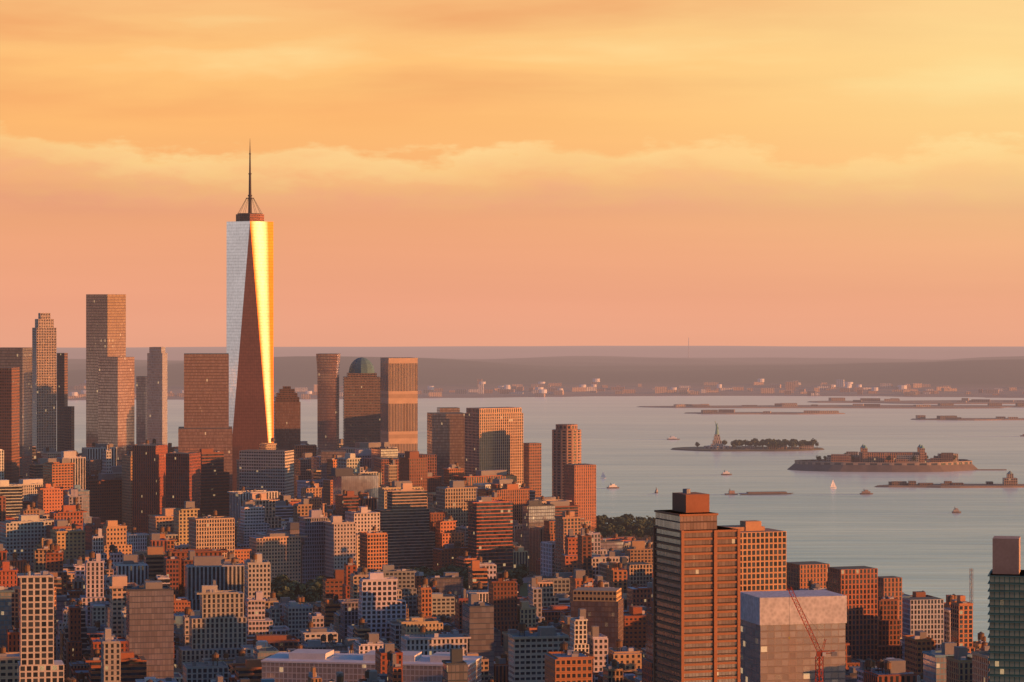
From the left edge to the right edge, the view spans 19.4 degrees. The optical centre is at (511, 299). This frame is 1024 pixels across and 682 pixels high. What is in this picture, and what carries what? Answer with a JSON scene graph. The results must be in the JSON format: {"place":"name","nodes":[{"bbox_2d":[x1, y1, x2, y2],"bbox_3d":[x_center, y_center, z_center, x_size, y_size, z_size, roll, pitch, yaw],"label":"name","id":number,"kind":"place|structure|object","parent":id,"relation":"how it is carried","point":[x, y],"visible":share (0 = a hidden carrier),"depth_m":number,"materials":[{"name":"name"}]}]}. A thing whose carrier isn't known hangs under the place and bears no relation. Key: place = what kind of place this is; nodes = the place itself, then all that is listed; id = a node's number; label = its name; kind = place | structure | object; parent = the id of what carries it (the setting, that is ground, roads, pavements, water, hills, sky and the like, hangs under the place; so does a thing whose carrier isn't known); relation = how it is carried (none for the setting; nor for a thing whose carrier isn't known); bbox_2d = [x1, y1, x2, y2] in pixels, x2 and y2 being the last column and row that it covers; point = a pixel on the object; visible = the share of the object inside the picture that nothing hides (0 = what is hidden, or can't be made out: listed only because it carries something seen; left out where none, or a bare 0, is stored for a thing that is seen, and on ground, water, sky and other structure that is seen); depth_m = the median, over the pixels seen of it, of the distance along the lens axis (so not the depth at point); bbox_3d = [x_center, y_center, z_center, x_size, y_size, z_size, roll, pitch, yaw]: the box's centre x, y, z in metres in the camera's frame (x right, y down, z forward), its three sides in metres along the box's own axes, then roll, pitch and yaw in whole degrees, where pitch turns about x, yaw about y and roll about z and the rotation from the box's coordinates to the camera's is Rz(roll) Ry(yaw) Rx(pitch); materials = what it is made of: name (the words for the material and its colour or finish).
{"place":"outdoors","nodes":[
{"label":"outdoors","id":0,"kind":"place"},
{"bbox_2d":[147,514,654,601],"bbox_3d":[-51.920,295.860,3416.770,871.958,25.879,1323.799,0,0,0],"label":"park tree","id":1,"kind":"object","parent":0,"point":[309,591],"depth_m":3205.79,"materials":[{"name":"green plant"}]},
{"bbox_2d":[298,577,532,597],"bbox_3d":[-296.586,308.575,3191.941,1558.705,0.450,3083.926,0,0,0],"label":"city sidewalk pavement","id":2,"kind":"structure","parent":0,"point":[526,579],"depth_m":3293.95,"materials":[{"name":"grey concrete"}]},
{"bbox_2d":[299,583,527,602],"bbox_3d":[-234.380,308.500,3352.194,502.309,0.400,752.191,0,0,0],"label":"park lawn grass","id":3,"kind":"structure","parent":2,"relation":"on","point":[524,590],"depth_m":3169.28,"materials":[{"name":"green plant"}]},
{"bbox_2d":[0,0,1023,347],"label":"sky","id":4,"kind":"structure","parent":0,"point":[424,172],"materials":[{"name":"orange"}]},
{"bbox_2d":[56,396,1023,642],"bbox_3d":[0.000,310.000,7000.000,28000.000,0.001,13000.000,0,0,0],"label":"water","id":5,"kind":"structure","parent":0,"point":[940,550],"depth_m":5412.24,"materials":[{"name":"liquid"}]},
{"bbox_2d":[686,412,844,413],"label":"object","id":6,"kind":"structure","parent":5,"relation":"in","point":[761,413],"depth_m":8123.19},
{"bbox_2d":[598,435,1023,513],"bbox_3d":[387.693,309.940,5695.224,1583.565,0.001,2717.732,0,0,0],"label":"boat wakes","id":7,"kind":"object","parent":5,"relation":"on","point":[791,495],"visible":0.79,"depth_m":4772.40,"materials":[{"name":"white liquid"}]},
{"bbox_2d":[601,434,1023,512],"bbox_3d":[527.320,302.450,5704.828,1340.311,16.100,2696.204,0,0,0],"label":"boats","id":8,"kind":"object","parent":5,"relation":"on","point":[732,492],"visible":0.83,"depth_m":4774.51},
{"bbox_2d":[638,405,1023,408],"bbox_3d":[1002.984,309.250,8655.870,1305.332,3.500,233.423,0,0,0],"label":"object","id":9,"kind":"structure","parent":5,"relation":"in","point":[881,406],"depth_m":8635.00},
{"bbox_2d":[787,460,976,471],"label":"island","id":10,"kind":"structure","parent":5,"relation":"in","point":[886,468],"depth_m":5403.82,"materials":[{"name":"stone"}]},
{"bbox_2d":[795,444,971,464],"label":"fort island buildings","id":11,"kind":"structure","parent":10,"relation":"on","point":[865,457],"depth_m":5446.10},
{"bbox_2d":[816,453,955,462],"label":"trees","id":12,"kind":"object","parent":10,"relation":"on","point":[888,458],"depth_m":5457.89,"materials":[{"name":"green plant"}]},
{"bbox_2d":[808,400,1023,403],"bbox_3d":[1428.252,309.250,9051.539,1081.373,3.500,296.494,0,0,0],"label":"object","id":13,"kind":"structure","parent":5,"relation":"in","point":[933,401],"depth_m":9009.05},
{"bbox_2d":[910,418,1023,420],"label":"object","id":14,"kind":"structure","parent":5,"relation":"in","point":[973,419],"depth_m":7716.33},
{"bbox_2d":[974,469,1006,469],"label":"fort island pier","id":15,"kind":"structure","parent":5,"relation":"in","point":[990,469],"depth_m":5447.50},
{"bbox_2d":[56,346,1023,399],"bbox_3d":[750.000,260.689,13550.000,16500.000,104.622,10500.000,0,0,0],"label":"shore terrain","id":16,"kind":"structure","parent":0,"point":[972,370],"depth_m":10951.50,"materials":[{"name":"grey"}]},
{"bbox_2d":[56,378,1023,398],"bbox_3d":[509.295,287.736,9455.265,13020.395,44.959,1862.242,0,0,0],"label":"shore town","id":17,"kind":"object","parent":16,"relation":"on","point":[538,390],"visible":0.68,"depth_m":9899.12},
{"bbox_2d":[526,532,650,583],"bbox_3d":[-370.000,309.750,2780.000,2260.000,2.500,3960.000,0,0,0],"label":"manhattan road","id":18,"kind":"structure","parent":0,"point":[534,573],"depth_m":3875.10,"materials":[{"name":"grey asphalt"}]},
{"bbox_2d":[226,221,273,490],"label":"skyscraper","id":19,"kind":"structure","parent":18,"relation":"on","point":[249,334],"depth_m":4021.05,"materials":[{"name":"silver metal"}]},
{"bbox_2d":[236,214,263,220],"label":"rooftop mechanical crown","id":20,"kind":"object","parent":19,"relation":"on","point":[249,217],"visible":0.96,"depth_m":4034.77},
{"bbox_2d":[237,151,262,213],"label":"spire","id":21,"kind":"object","parent":20,"relation":"on","point":[250,199],"visible":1,"depth_m":4048.69,"materials":[{"name":"grey metal"}]},
{"bbox_2d":[0,294,595,533],"bbox_3d":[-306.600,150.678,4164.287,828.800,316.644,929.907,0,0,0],"label":"skyscrapers","id":22,"kind":"structure","parent":18,"relation":"on","point":[383,407],"depth_m":4057.64,"materials":[{"name":"glass"}]},
{"bbox_2d":[0,437,1023,681],"bbox_3d":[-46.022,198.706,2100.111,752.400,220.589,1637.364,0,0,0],"label":"buildings","id":23,"kind":"structure","parent":18,"relation":"on","point":[707,570],"depth_m":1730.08,"materials":[{"name":"brown brick"}]},
{"bbox_2d":[740,590,846,624],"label":"construction netting","id":24,"kind":"object","parent":23,"relation":"on","point":[780,608],"visible":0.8,"depth_m":1733.88,"materials":[{"name":"white fabric"}]},
{"bbox_2d":[787,587,836,681],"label":"tower crane","id":25,"kind":"object","parent":18,"relation":"on","point":[820,653],"visible":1,"depth_m":1708.90,"materials":[{"name":"red metal"}]},
{"bbox_2d":[670,446,824,450],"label":"island","id":26,"kind":"structure","parent":0,"point":[763,448],"depth_m":6149.46,"materials":[{"name":"stone"}]},
{"bbox_2d":[704,434,730,448],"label":"statue pedestal","id":27,"kind":"object","parent":26,"relation":"on","point":[716,443],"visible":1,"depth_m":6180.77,"materials":[{"name":"beige stone"}]},
{"bbox_2d":[715,422,718,433],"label":"liberty statue","id":28,"kind":"object","parent":27,"relation":"on","point":[717,430],"visible":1,"depth_m":6188.02,"materials":[{"name":"green metal"}]},
{"bbox_2d":[695,438,818,448],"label":"trees","id":29,"kind":"object","parent":26,"relation":"on","point":[755,442],"depth_m":6176.30,"materials":[{"name":"green plant"}]},
{"bbox_2d":[741,445,813,448],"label":"island buildings","id":30,"kind":"structure","parent":26,"relation":"on","point":[781,447],"depth_m":6163.00,"materials":[{"name":"brown brick"}]},
{"bbox_2d":[674,397,1023,418],"bbox_3d":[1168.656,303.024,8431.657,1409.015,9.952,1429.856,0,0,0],"label":"piers","id":31,"kind":"structure","parent":0,"point":[843,399],"depth_m":8631.19,"materials":[{"name":"concrete"}]},
{"bbox_2d":[875,484,1023,487],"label":"island","id":32,"kind":"structure","parent":0,"point":[968,486],"depth_m":4953.09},
{"bbox_2d":[888,471,1017,484],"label":"waterfront buildings","id":33,"kind":"structure","parent":32,"relation":"on","point":[1009,479],"depth_m":4971.02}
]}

